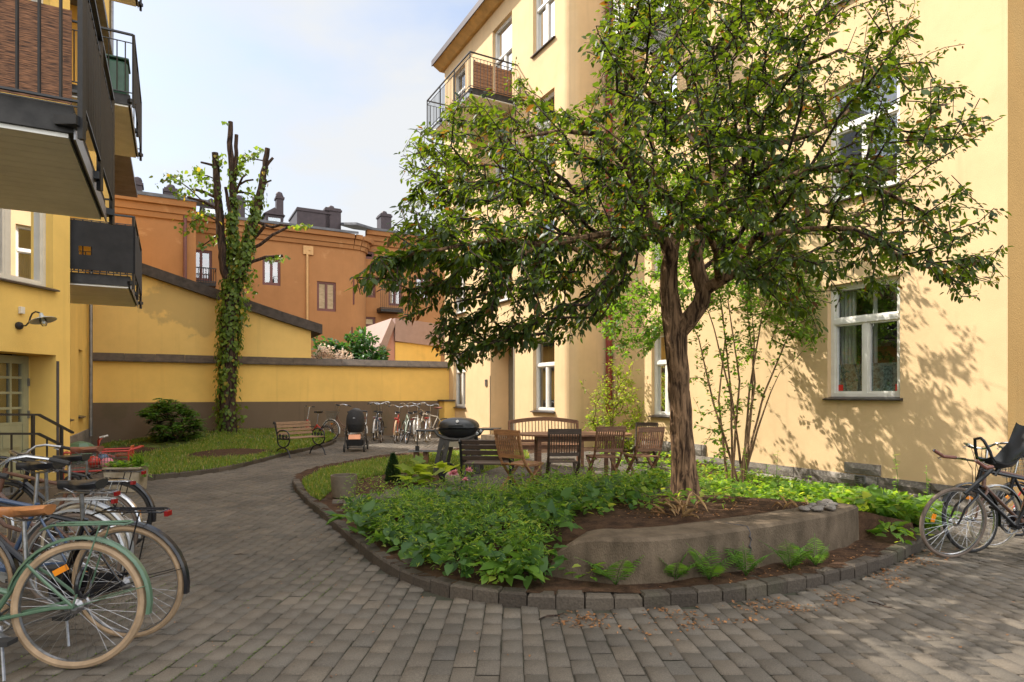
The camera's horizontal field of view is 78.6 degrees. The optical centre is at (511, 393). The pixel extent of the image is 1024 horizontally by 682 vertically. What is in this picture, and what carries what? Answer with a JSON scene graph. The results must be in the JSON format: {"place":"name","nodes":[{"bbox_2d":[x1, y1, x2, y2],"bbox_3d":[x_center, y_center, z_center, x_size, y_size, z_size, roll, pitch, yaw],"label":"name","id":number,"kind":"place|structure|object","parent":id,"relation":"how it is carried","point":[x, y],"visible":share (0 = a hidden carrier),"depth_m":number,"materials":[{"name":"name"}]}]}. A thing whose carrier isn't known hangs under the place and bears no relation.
{"place":"outdoors","nodes":[
{"label":"outdoors","id":0,"kind":"place"},
{"bbox_2d":[100,427,335,474],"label":"lawn","id":1,"kind":"structure","parent":0,"point":[150,443],"depth_m":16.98,"materials":[{"name":"plant"}]},
{"bbox_2d":[103,445,158,454],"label":"bare soil","id":2,"kind":"structure","parent":1,"relation":"on","point":[143,449],"depth_m":15.59,"materials":[{"name":"brown soil"}]},
{"bbox_2d":[135,398,208,442],"bbox_3d":[-9.543,0.801,17.576,1.793,1.366,3.163,0,0,-40],"label":"rhododendron bush","id":3,"kind":"object","parent":2,"relation":"on","point":[164,408],"visible":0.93,"depth_m":17.29,"materials":[{"name":"green plant"}]},
{"bbox_2d":[181,448,274,458],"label":"bare soil","id":4,"kind":"structure","parent":1,"relation":"on","point":[231,452],"depth_m":14.70,"materials":[{"name":"brown soil"}]},
{"bbox_2d":[149,121,312,432],"bbox_3d":[-8.524,-3.511,19.238,5.016,10.259,1.592,0,0,0],"label":"pollarded ivy tree","id":5,"kind":"object","parent":1,"relation":"on","point":[235,258],"visible":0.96,"depth_m":19.04,"materials":[{"name":"green plant"}]},
{"bbox_2d":[115,177,444,360],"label":"orange apartment house","id":6,"kind":"structure","parent":0,"point":[310,280],"depth_m":36.56,"materials":[{"name":"paint"}]},
{"bbox_2d":[196,250,211,280],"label":"window","id":7,"kind":"structure","parent":6,"relation":"in","point":[203,259],"depth_m":34.32,"materials":[{"name":"glass"}]},
{"bbox_2d":[262,259,279,285],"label":"window","id":8,"kind":"structure","parent":6,"relation":"in","point":[270,272],"depth_m":35.97,"materials":[{"name":"glass"}]},
{"bbox_2d":[317,281,335,311],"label":"window","id":9,"kind":"structure","parent":6,"relation":"in","point":[326,291],"depth_m":37.44,"materials":[{"name":"glass"}]},
{"bbox_2d":[388,279,401,305],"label":"window","id":10,"kind":"structure","parent":6,"relation":"in","point":[393,299],"depth_m":40.65,"materials":[{"name":"glass"}]},
{"bbox_2d":[114,0,477,235],"label":"sky","id":11,"kind":"structure","parent":0,"point":[334,89],"materials":[{"name":"white"}]},
{"bbox_2d":[0,434,1023,681],"bbox_3d":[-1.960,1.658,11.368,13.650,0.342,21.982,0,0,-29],"label":"paving","id":12,"kind":"structure","parent":0,"point":[252,502],"depth_m":4.09,"materials":[{"name":"grey stone"}]},
{"bbox_2d":[0,461,126,606],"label":"bicycle","id":13,"kind":"object","parent":12,"relation":"on","point":[33,533],"visible":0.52,"depth_m":4.34,"materials":[{"name":"blue metal"}]},
{"bbox_2d":[0,456,133,587],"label":"bicycle","id":14,"kind":"object","parent":12,"relation":"on","point":[41,541],"visible":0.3,"depth_m":4.74,"materials":[{"name":"black metal"}]},
{"bbox_2d":[0,0,142,502],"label":"yellow apartment house","id":15,"kind":"structure","parent":12,"relation":"on","point":[69,134],"depth_m":9.27,"materials":[{"name":"paint"}]},
{"bbox_2d":[0,355,29,481],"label":"door","id":16,"kind":"structure","parent":15,"relation":"in","point":[14,370],"depth_m":9.51,"materials":[{"name":"green paint"}]},
{"bbox_2d":[0,208,59,291],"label":"window","id":17,"kind":"structure","parent":15,"relation":"in","point":[22,233],"depth_m":9.33,"materials":[{"name":"beige paint"}]},
{"bbox_2d":[15,311,56,329],"bbox_3d":[-6.873,-1.060,9.010,0.545,0.269,0.338,0,0,0],"label":"wall lamp","id":18,"kind":"object","parent":15,"relation":"attached to","point":[41,319],"visible":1,"depth_m":9.02,"materials":[{"name":"black metal"}]},
{"bbox_2d":[0,413,73,492],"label":"entrance railing","id":19,"kind":"object","parent":15,"relation":"on","point":[62,428],"visible":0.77,"depth_m":8.71,"materials":[{"name":"black metal"}]},
{"bbox_2d":[106,54,130,94],"bbox_3d":[-6.896,-5.362,10.649,0.660,0.625,0.540,0,0,-29],"label":"green storage box","id":20,"kind":"object","parent":15,"relation":"on","point":[121,70],"visible":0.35,"depth_m":10.53,"materials":[{"name":"plastic"}]},
{"bbox_2d":[0,454,142,570],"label":"bicycle","id":21,"kind":"object","parent":12,"relation":"on","point":[11,535],"visible":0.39,"depth_m":5.32,"materials":[{"name":"black metal"}]},
{"bbox_2d":[0,472,152,681],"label":"bicycle","id":22,"kind":"object","parent":12,"relation":"on","point":[123,556],"visible":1,"depth_m":3.41,"materials":[{"name":"green metal"}]},
{"bbox_2d":[0,444,156,544],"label":"bicycle","id":23,"kind":"object","parent":12,"relation":"on","point":[25,486],"visible":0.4,"depth_m":5.95,"materials":[{"name":"black metal"}]},
{"bbox_2d":[101,452,151,491],"bbox_3d":[-5.937,1.195,9.654,0.660,0.610,0.395,0,0,-9],"label":"stone trough","id":24,"kind":"object","parent":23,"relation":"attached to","point":[137,460],"visible":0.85,"depth_m":9.55,"materials":[{"name":"grey stone"}]},
{"bbox_2d":[70,441,93,463],"bbox_3d":[-9.460,1.270,13.686,0.776,0.460,0.776,0,0,37],"label":"green sandbox lid","id":25,"kind":"object","parent":12,"relation":"on","point":[80,444],"visible":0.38,"depth_m":13.53,"materials":[{"name":"green plastic"}]},
{"bbox_2d":[0,455,189,646],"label":"bicycle","id":26,"kind":"object","parent":12,"relation":"on","point":[10,556],"visible":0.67,"depth_m":3.81,"materials":[{"name":"black metal"}]},
{"bbox_2d":[64,445,143,479],"bbox_3d":[-6.595,1.178,10.150,1.077,0.642,0.640,0,0,-25],"label":"red wire cart","id":27,"kind":"object","parent":12,"relation":"on","point":[92,469],"visible":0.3,"depth_m":10.00,"materials":[{"name":"metal"}]},
{"bbox_2d":[88,456,100,467],"bbox_3d":[-6.754,1.100,10.076,0.220,0.198,0.215,0,0,0],"label":"toy ball","id":28,"kind":"object","parent":27,"relation":"in","point":[90,463],"visible":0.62,"depth_m":10.01,"materials":[{"name":"red plastic"}]},
{"bbox_2d":[97,435,133,461],"bbox_3d":[-7.795,1.151,12.160,0.809,0.697,0.431,0,0,-20],"label":"red tricycle","id":29,"kind":"object","parent":12,"relation":"on","point":[101,437],"visible":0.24,"depth_m":12.14,"materials":[{"name":"metal"}]},
{"bbox_2d":[0,561,358,681],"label":"moss","id":30,"kind":"object","parent":12,"relation":"on","point":[195,647],"visible":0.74,"depth_m":3.62,"materials":[{"name":"green plant"}]},
{"bbox_2d":[93,263,321,357],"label":"gable outbuilding","id":31,"kind":"structure","parent":12,"relation":"on","point":[176,314],"depth_m":19.40,"materials":[{"name":"paint"}]},
{"bbox_2d":[147,439,335,480],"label":"kerb","id":32,"kind":"structure","parent":12,"relation":"on","point":[203,471],"depth_m":12.29,"materials":[{"name":"stone"}]},
{"bbox_2d":[91,352,455,445],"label":"garden wall","id":33,"kind":"structure","parent":12,"relation":"on","point":[126,386],"depth_m":20.57,"materials":[{"name":"yellow paint"}]},
{"bbox_2d":[273,420,325,457],"bbox_3d":[-5.138,1.086,15.143,0.663,0.856,1.058,0,0,34],"label":"park bench","id":34,"kind":"object","parent":12,"relation":"on","point":[306,425],"visible":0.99,"depth_m":15.19,"materials":[{"name":"wood"}]},
{"bbox_2d":[293,405,333,432],"bbox_3d":[-6.373,0.931,20.016,1.310,1.135,0.604,0,0,29],"label":"bicycle","id":35,"kind":"object","parent":12,"relation":"on","point":[318,413],"visible":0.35,"depth_m":20.00,"materials":[{"name":"black metal"}]},
{"bbox_2d":[311,343,353,358],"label":"pale flowering bush","id":36,"kind":"object","parent":12,"relation":"on","point":[322,352],"visible":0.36,"depth_m":23.46,"materials":[{"name":"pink plant"}]},
{"bbox_2d":[323,404,367,440],"bbox_3d":[-5.272,0.901,19.783,1.737,1.196,0.634,0,0,22],"label":"bicycle","id":37,"kind":"object","parent":12,"relation":"on","point":[329,418],"visible":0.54,"depth_m":19.84,"materials":[{"name":"grey metal"}]},
{"bbox_2d":[311,326,390,359],"bbox_3d":[-6.866,-1.024,26.643,3.712,3.833,3.782,0,0,0],"label":"dark leaved bush","id":38,"kind":"object","parent":12,"relation":"on","point":[359,347],"visible":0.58,"depth_m":25.95,"materials":[{"name":"green plant"}]},
{"bbox_2d":[343,408,368,451],"bbox_3d":[-4.112,0.936,16.494,0.558,1.127,1.103,0,0,-8],"label":"baby stroller","id":39,"kind":"object","parent":12,"relation":"on","point":[355,420],"visible":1,"depth_m":16.11,"materials":[{"name":"black fabric"}]},
{"bbox_2d":[368,402,386,440],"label":"bicycle","id":40,"kind":"object","parent":12,"relation":"on","point":[375,424],"visible":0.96,"depth_m":20.20,"materials":[{"name":"grey metal"}]},
{"bbox_2d":[370,402,390,442],"bbox_3d":[-4.136,0.875,19.624,0.635,1.258,1.737,0,0,-9],"label":"bicycle","id":41,"kind":"object","parent":12,"relation":"on","point":[381,427],"visible":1,"depth_m":19.36,"materials":[{"name":"black metal"}]},
{"bbox_2d":[388,405,407,442],"bbox_3d":[-3.528,0.919,19.451,0.634,1.159,1.737,0,0,-6],"label":"bicycle","id":42,"kind":"object","parent":12,"relation":"on","point":[396,427],"visible":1,"depth_m":19.19,"materials":[{"name":"red metal"}]},
{"bbox_2d":[364,318,444,360],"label":"pink outhouse","id":43,"kind":"structure","parent":12,"relation":"on","point":[401,340],"depth_m":28.11,"materials":[{"name":"paint"}]},
{"bbox_2d":[399,403,419,443],"bbox_3d":[-3.160,0.890,19.288,0.658,1.216,1.737,0,0,-18],"label":"bicycle","id":44,"kind":"object","parent":12,"relation":"on","point":[407,432],"visible":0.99,"depth_m":19.06,"materials":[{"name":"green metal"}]},
{"bbox_2d":[406,402,425,441],"bbox_3d":[-3.037,0.885,19.834,0.635,1.235,1.737,0,0,-2],"label":"bicycle","id":45,"kind":"object","parent":12,"relation":"on","point":[416,423],"visible":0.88,"depth_m":19.61,"materials":[{"name":"white metal"}]},
{"bbox_2d":[410,407,446,436],"bbox_3d":[-2.775,0.974,21.424,1.670,1.053,0.477,0,0,-25],"label":"bicycle","id":46,"kind":"object","parent":12,"relation":"on","point":[423,420],"visible":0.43,"depth_m":21.45,"materials":[{"name":"beige paint"}]},
{"bbox_2d":[419,403,438,441],"bbox_3d":[-2.622,0.901,19.837,0.635,1.195,1.737,0,0,-2],"label":"bicycle","id":47,"kind":"object","parent":12,"relation":"on","point":[428,425],"visible":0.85,"depth_m":19.60,"materials":[{"name":"silver metal"}]},
{"bbox_2d":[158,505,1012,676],"bbox_3d":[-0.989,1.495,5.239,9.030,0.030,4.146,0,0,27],"label":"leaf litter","id":48,"kind":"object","parent":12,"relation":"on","point":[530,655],"visible":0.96,"depth_m":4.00,"materials":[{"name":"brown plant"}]},
{"bbox_2d":[292,479,924,609],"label":"kerb","id":49,"kind":"structure","parent":12,"relation":"on","point":[680,597],"depth_m":4.63,"materials":[{"name":"stone"}]},
{"bbox_2d":[427,0,1023,521],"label":"cream apartment house","id":50,"kind":"structure","parent":12,"relation":"on","point":[915,370],"depth_m":11.34,"materials":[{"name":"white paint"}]},
{"bbox_2d":[453,352,465,408],"bbox_3d":[-1.660,-0.405,22.901,0.735,2.310,1.581,0,0,-29],"label":"window","id":51,"kind":"structure","parent":50,"relation":"in","point":[460,378],"depth_m":23.21,"materials":[{"name":"white paint"}]},
{"bbox_2d":[456,67,464,100],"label":"window","id":52,"kind":"structure","parent":50,"relation":"in","point":[464,67],"depth_m":23.23,"materials":[{"name":"white paint"}]},
{"bbox_2d":[473,60,492,92],"bbox_3d":[-0.866,-9.415,18.532,0.640,0.850,0.060,0,0,-29],"label":"folded table","id":53,"kind":"object","parent":50,"relation":"on","point":[483,75],"visible":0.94,"depth_m":18.51,"materials":[{"name":"brown wood"}]},
{"bbox_2d":[495,66,511,97],"bbox_3d":[-0.260,-9.415,18.861,0.580,0.850,0.060,0,0,-29],"label":"folded table","id":54,"kind":"object","parent":50,"relation":"on","point":[500,80],"visible":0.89,"depth_m":18.81,"materials":[{"name":"brown wood"}]},
{"bbox_2d":[495,127,511,195],"bbox_3d":[-0.062,-7.245,19.965,0.735,2.310,1.832,0,0,-29],"label":"window","id":55,"kind":"structure","parent":50,"relation":"in","point":[498,171],"depth_m":20.41,"materials":[{"name":"white paint"}]},
{"bbox_2d":[495,15,511,70],"bbox_3d":[-0.062,-10.290,19.965,0.735,3.060,1.832,0,0,-29],"label":"window","id":56,"kind":"structure","parent":50,"relation":"in","point":[503,36],"depth_m":19.98,"materials":[{"name":"white paint"}]},
{"bbox_2d":[509,347,512,429],"bbox_3d":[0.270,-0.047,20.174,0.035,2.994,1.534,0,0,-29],"label":"drainpipe","id":57,"kind":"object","parent":50,"relation":"in","point":[510,358],"depth_m":20.67,"materials":[{"name":"red metal"}]},
{"bbox_2d":[530,339,554,412],"bbox_3d":[1.142,-0.405,17.752,0.735,2.310,1.659,0,0,-29],"label":"window","id":58,"kind":"structure","parent":50,"relation":"in","point":[544,355],"depth_m":18.13,"materials":[{"name":"white paint"}]},
{"bbox_2d":[530,0,554,58],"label":"window","id":59,"kind":"structure","parent":50,"relation":"in","point":[544,8],"depth_m":17.87,"materials":[{"name":"white paint"}]},
{"bbox_2d":[536,91,554,166],"bbox_3d":[1.142,-7.245,17.752,0.735,2.310,1.659,0,0,-29],"label":"window","id":60,"kind":"structure","parent":50,"relation":"in","point":[551,96],"depth_m":17.94,"materials":[{"name":"white paint"}]},
{"bbox_2d":[648,333,669,417],"bbox_3d":[3.835,-0.458,15.250,0.585,2.076,0.991,0,0,-22],"label":"window","id":61,"kind":"structure","parent":50,"relation":"in","point":[662,409],"depth_m":15.49,"materials":[{"name":"white paint"}]},
{"bbox_2d":[648,188,673,276],"bbox_3d":[3.835,-3.958,15.250,0.585,2.076,0.991,0,0,-22],"label":"window","id":62,"kind":"structure","parent":50,"relation":"in","point":[656,258],"depth_m":15.55,"materials":[{"name":"white paint"}]},
{"bbox_2d":[655,53,675,116],"bbox_3d":[3.814,-7.475,15.258,0.454,2.042,0.847,0,0,-5],"label":"window","id":63,"kind":"structure","parent":50,"relation":"in","point":[674,86],"depth_m":15.16,"materials":[{"name":"white paint"}]},
{"bbox_2d":[822,276,902,400],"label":"window","id":64,"kind":"structure","parent":50,"relation":"in","point":[865,337],"depth_m":11.26,"materials":[{"name":"white paint"}]},
{"bbox_2d":[824,65,901,205],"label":"window","id":65,"kind":"structure","parent":50,"relation":"in","point":[847,133],"depth_m":11.25,"materials":[{"name":"white paint"}]},
{"bbox_2d":[551,548,957,635],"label":"leaf litter","id":66,"kind":"object","parent":12,"relation":"on","point":[677,611],"visible":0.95,"depth_m":4.33,"materials":[{"name":"brown plant"}]},
{"bbox_2d":[919,422,1023,557],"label":"bicycle","id":67,"kind":"object","parent":12,"relation":"on","point":[1010,453],"visible":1,"depth_m":5.79,"materials":[{"name":"black metal"}]},
{"bbox_2d":[941,442,1023,552],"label":"bicycle","id":68,"kind":"object","parent":12,"relation":"on","point":[996,516],"visible":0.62,"depth_m":6.29,"materials":[{"name":"black metal"}]},
{"bbox_2d":[967,445,1023,547],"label":"bicycle","id":69,"kind":"object","parent":12,"relation":"on","point":[1010,492],"visible":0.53,"depth_m":6.76,"materials":[{"name":"black metal"}]},
{"bbox_2d":[995,458,1023,535],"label":"bicycle","id":70,"kind":"object","parent":12,"relation":"on","point":[997,493],"visible":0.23,"depth_m":7.97,"materials":[{"name":"red metal"}]},
{"bbox_2d":[332,451,701,505],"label":"terrace","id":71,"kind":"structure","parent":0,"point":[502,471],"depth_m":11.23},
{"bbox_2d":[458,439,513,489],"bbox_3d":[-0.350,1.012,8.803,0.716,0.787,0.610,0,0,6],"label":"park bench","id":72,"kind":"object","parent":71,"relation":"on","point":[490,445],"visible":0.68,"depth_m":8.62,"materials":[{"name":"wood"}]},
{"bbox_2d":[494,429,542,491],"bbox_3d":[0.103,0.941,8.528,0.475,0.921,0.575,0,0,42],"label":"folding chair","id":73,"kind":"object","parent":71,"relation":"on","point":[515,454],"visible":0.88,"depth_m":8.40,"materials":[{"name":"brown wood"}]},
{"bbox_2d":[508,417,583,466],"bbox_3d":[0.646,0.933,12.149,1.425,0.944,0.627,0,0,-4],"label":"garden sofa","id":74,"kind":"object","parent":71,"relation":"on","point":[527,444],"visible":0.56,"depth_m":12.38,"materials":[{"name":"brown wood"}]},
{"bbox_2d":[546,429,581,483],"bbox_3d":[0.715,0.941,8.829,0.475,0.921,0.575,0,0,-2],"label":"folding chair","id":75,"kind":"object","parent":71,"relation":"on","point":[549,461],"visible":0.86,"depth_m":8.62,"materials":[{"name":"brown wood"}]},
{"bbox_2d":[520,431,631,479],"bbox_3d":[1.025,1.024,10.359,1.900,0.739,1.034,0,0,-3],"label":"garden table","id":76,"kind":"object","parent":71,"relation":"on","point":[539,437],"visible":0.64,"depth_m":10.05,"materials":[{"name":"brown wood"}]},
{"bbox_2d":[586,426,625,481],"bbox_3d":[1.396,0.942,9.461,0.475,0.921,0.575,0,0,-14],"label":"folding chair","id":77,"kind":"object","parent":71,"relation":"on","point":[612,429],"visible":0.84,"depth_m":9.27,"materials":[{"name":"brown wood"}]},
{"bbox_2d":[624,427,664,475],"bbox_3d":[2.072,0.975,9.899,0.475,0.921,0.575,0,0,-18],"label":"folding chair","id":78,"kind":"object","parent":71,"relation":"on","point":[656,431],"visible":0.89,"depth_m":9.71,"materials":[{"name":"brown wood"}]},
{"bbox_2d":[632,422,657,467],"bbox_3d":[2.739,1.060,12.863,0.475,0.921,0.575,0,0,20],"label":"folding chair","id":79,"kind":"object","parent":71,"relation":"on","point":[646,424],"visible":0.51,"depth_m":13.04,"materials":[{"name":"brown wood"}]},
{"bbox_2d":[293,447,943,593],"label":"soil","id":80,"kind":"structure","parent":0,"point":[616,518],"depth_m":5.70,"materials":[{"name":"brown soil"}]},
{"bbox_2d":[330,473,356,497],"bbox_3d":[-2.283,1.247,8.494,0.353,0.292,0.353,0,0,0],"label":"empty flower pot","id":81,"kind":"object","parent":80,"relation":"on","point":[339,487],"visible":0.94,"depth_m":8.35,"materials":[{"name":"ceramic"}]},
{"bbox_2d":[324,500,387,536],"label":"glossy leaf clump","id":82,"kind":"object","parent":80,"relation":"on","point":[367,507],"visible":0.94,"depth_m":6.13,"materials":[{"name":"green plant"}]},
{"bbox_2d":[384,452,402,483],"bbox_3d":[-1.870,1.156,9.816,0.333,0.495,0.328,0,0,0],"label":"dwarf conifer","id":83,"kind":"object","parent":80,"relation":"on","point":[391,464],"visible":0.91,"depth_m":9.78,"materials":[{"name":"green plant"}]},
{"bbox_2d":[394,455,459,486],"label":"rhubarb leaf plant","id":84,"kind":"object","parent":80,"relation":"on","point":[422,475],"visible":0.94,"depth_m":9.63,"materials":[{"name":"green plant"}]},
{"bbox_2d":[445,469,464,499],"bbox_3d":[-0.696,1.161,7.598,0.293,0.500,0.222,0,0,0],"label":"peony","id":85,"kind":"object","parent":80,"relation":"on","point":[453,472],"visible":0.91,"depth_m":7.60,"materials":[{"name":"pink plant"}]},
{"bbox_2d":[337,452,657,588],"bbox_3d":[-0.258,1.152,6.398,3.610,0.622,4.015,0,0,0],"label":"ground cover","id":86,"kind":"object","parent":80,"relation":"on","point":[549,504],"visible":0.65,"depth_m":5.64,"materials":[{"name":"green plant"}]},
{"bbox_2d":[474,544,549,586],"bbox_3d":[-0.018,1.294,4.668,0.506,0.264,0.535,0,0,-15],"label":"weed tuft","id":87,"kind":"object","parent":80,"relation":"on","point":[489,565],"visible":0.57,"depth_m":4.59,"materials":[{"name":"green plant"}]},
{"bbox_2d":[564,562,607,580],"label":"weed tuft","id":88,"kind":"object","parent":80,"relation":"on","point":[594,570],"visible":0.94,"depth_m":4.61,"materials":[{"name":"green plant"}]},
{"bbox_2d":[515,463,670,492],"bbox_3d":[1.382,1.254,8.869,3.329,0.404,1.240,0,0,-32],"label":"ground cover","id":89,"kind":"object","parent":80,"relation":"on","point":[659,479],"visible":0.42,"depth_m":8.84,"materials":[{"name":"green plant"}]},
{"bbox_2d":[576,555,643,584],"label":"fern","id":90,"kind":"object","parent":80,"relation":"on","point":[626,564],"visible":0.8,"depth_m":4.55,"materials":[{"name":"green plant"}]},
{"bbox_2d":[579,356,645,451],"bbox_3d":[2.580,0.296,15.592,1.874,2.691,1.811,0,0,0],"label":"yellow green bush","id":91,"kind":"object","parent":80,"relation":"on","point":[631,424],"visible":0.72,"depth_m":15.45,"materials":[{"name":"green plant"}]},
{"bbox_2d":[345,450,949,583],"bbox_3d":[2.571,1.305,9.188,6.377,0.777,10.966,0,0,32],"label":"ground cover","id":92,"kind":"object","parent":80,"relation":"on","point":[711,483],"visible":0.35,"depth_m":6.69,"materials":[{"name":"green plant"}]},
{"bbox_2d":[344,0,1014,500],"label":"courtyard tree","id":93,"kind":"object","parent":80,"relation":"on","point":[500,252],"visible":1,"depth_m":5.71,"materials":[{"name":"green plant"}]},
{"bbox_2d":[661,548,726,579],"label":"fern","id":94,"kind":"object","parent":80,"relation":"on","point":[681,565],"visible":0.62,"depth_m":4.63,"materials":[{"name":"green plant"}]},
{"bbox_2d":[598,495,804,518],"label":"leaf litter","id":95,"kind":"object","parent":80,"relation":"on","point":[728,509],"visible":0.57,"depth_m":6.25,"materials":[{"name":"brown plant"}]},
{"bbox_2d":[548,502,858,584],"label":"retaining wall","id":96,"kind":"structure","parent":80,"relation":"on","point":[838,527],"depth_m":4.91,"materials":[{"name":"concrete"}]},
{"bbox_2d":[587,158,827,484],"bbox_3d":[3.546,-1.634,11.786,4.368,6.879,7.278,0,0,29],"label":"multi stemmed shrub","id":97,"kind":"object","parent":80,"relation":"on","point":[652,336],"visible":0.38,"depth_m":11.35,"materials":[{"name":"green plant"}]},
{"bbox_2d":[687,547,747,579],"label":"fern","id":98,"kind":"object","parent":80,"relation":"on","point":[717,569],"visible":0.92,"depth_m":4.74,"materials":[{"name":"green plant"}]},
{"bbox_2d":[649,491,807,517],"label":"withered leaves","id":99,"kind":"object","parent":80,"relation":"on","point":[682,505],"visible":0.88,"depth_m":6.03,"materials":[{"name":"plant"}]},
{"bbox_2d":[552,448,932,499],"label":"tall stalks","id":100,"kind":"object","parent":80,"relation":"on","point":[927,479],"visible":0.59,"depth_m":8.60,"materials":[{"name":"green plant"}]},
{"bbox_2d":[723,542,770,575],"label":"fern","id":101,"kind":"object","parent":80,"relation":"on","point":[742,563],"visible":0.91,"depth_m":4.86,"materials":[{"name":"green plant"}]},
{"bbox_2d":[759,540,815,568],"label":"fern","id":102,"kind":"object","parent":80,"relation":"on","point":[793,562],"visible":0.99,"depth_m":5.00,"materials":[{"name":"green plant"}]},
{"bbox_2d":[784,538,829,564],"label":"fern","id":103,"kind":"object","parent":80,"relation":"on","point":[824,552],"visible":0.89,"depth_m":5.17,"materials":[{"name":"green plant"}]},
{"bbox_2d":[745,479,961,544],"bbox_3d":[4.423,1.288,7.819,2.131,0.710,4.072,0,0,0],"label":"ground cover","id":104,"kind":"object","parent":80,"relation":"on","point":[861,495],"visible":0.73,"depth_m":6.57,"materials":[{"name":"green plant"}]},
{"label":"lawn","id":105,"kind":"structure","parent":80,"relation":"on","visible":0},
{"bbox_2d":[301,449,529,500],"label":"grass","id":106,"kind":"structure","parent":105,"relation":"on","point":[317,485],"depth_m":11.28,"materials":[{"name":"green plant"}]},
{"bbox_2d":[408,449,436,463],"bbox_3d":[-1.731,1.249,12.438,0.620,0.286,0.340,0,0,0],"label":"side table","id":107,"kind":"object","parent":106,"relation":"on","point":[426,454],"visible":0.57,"depth_m":12.34,"materials":[{"name":"grey wood"}]},
{"bbox_2d":[416,417,500,473],"bbox_3d":[-0.936,0.909,11.090,1.479,0.980,0.558,0,0,8],"label":"gas barbecue","id":108,"kind":"object","parent":105,"relation":"on","point":[452,430],"visible":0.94,"depth_m":10.91,"materials":[{"name":"black metal"}]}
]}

